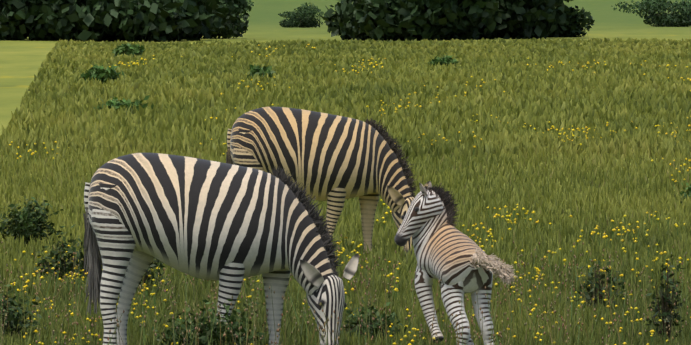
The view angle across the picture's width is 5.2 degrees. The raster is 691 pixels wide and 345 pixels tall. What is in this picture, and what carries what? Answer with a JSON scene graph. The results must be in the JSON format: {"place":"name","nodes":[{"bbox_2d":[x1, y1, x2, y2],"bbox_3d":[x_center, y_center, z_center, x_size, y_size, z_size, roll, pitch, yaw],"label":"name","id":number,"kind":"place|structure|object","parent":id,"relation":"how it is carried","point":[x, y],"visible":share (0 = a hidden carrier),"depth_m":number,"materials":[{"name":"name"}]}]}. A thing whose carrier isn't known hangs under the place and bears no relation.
{"place":"outdoors","nodes":[
{"label":"outdoors","id":0,"kind":"place"},
{"bbox_2d":[0,37,690,344],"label":"grass","id":1,"kind":"structure","parent":0,"point":[61,100],"depth_m":104.98,"materials":[{"name":"green plant"}]},
{"bbox_2d":[0,0,690,344],"bbox_3d":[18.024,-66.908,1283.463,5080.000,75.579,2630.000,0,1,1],"label":"ground","id":2,"kind":"structure","parent":0,"point":[21,61],"depth_m":368.93,"materials":[{"name":"green plant"}]},
{"bbox_2d":[83,153,358,344],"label":"zebra","id":3,"kind":"object","parent":2,"relation":"on","point":[229,227],"visible":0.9,"depth_m":49.28},
{"bbox_2d":[226,107,428,256],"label":"zebra","id":4,"kind":"object","parent":2,"relation":"on","point":[334,161],"visible":0.73,"depth_m":66.66},
{"bbox_2d":[0,0,690,41],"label":"bushes","id":5,"kind":"object","parent":2,"relation":"on","point":[148,20],"visible":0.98,"depth_m":344.10,"materials":[{"name":"green plant"}]},
{"bbox_2d":[0,43,690,344],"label":"shrubs","id":6,"kind":"object","parent":2,"relation":"on","point":[26,225],"visible":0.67,"depth_m":55.81,"materials":[{"name":"green plant"}]},
{"bbox_2d":[9,44,690,344],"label":"flowers","id":7,"kind":"object","parent":2,"relation":"on","point":[72,314],"visible":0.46,"depth_m":62.79,"materials":[{"name":"yellow plant"}]},
{"bbox_2d":[394,181,517,344],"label":"zebra foal","id":8,"kind":"object","parent":2,"relation":"on","point":[454,259],"visible":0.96,"depth_m":49.13}
]}

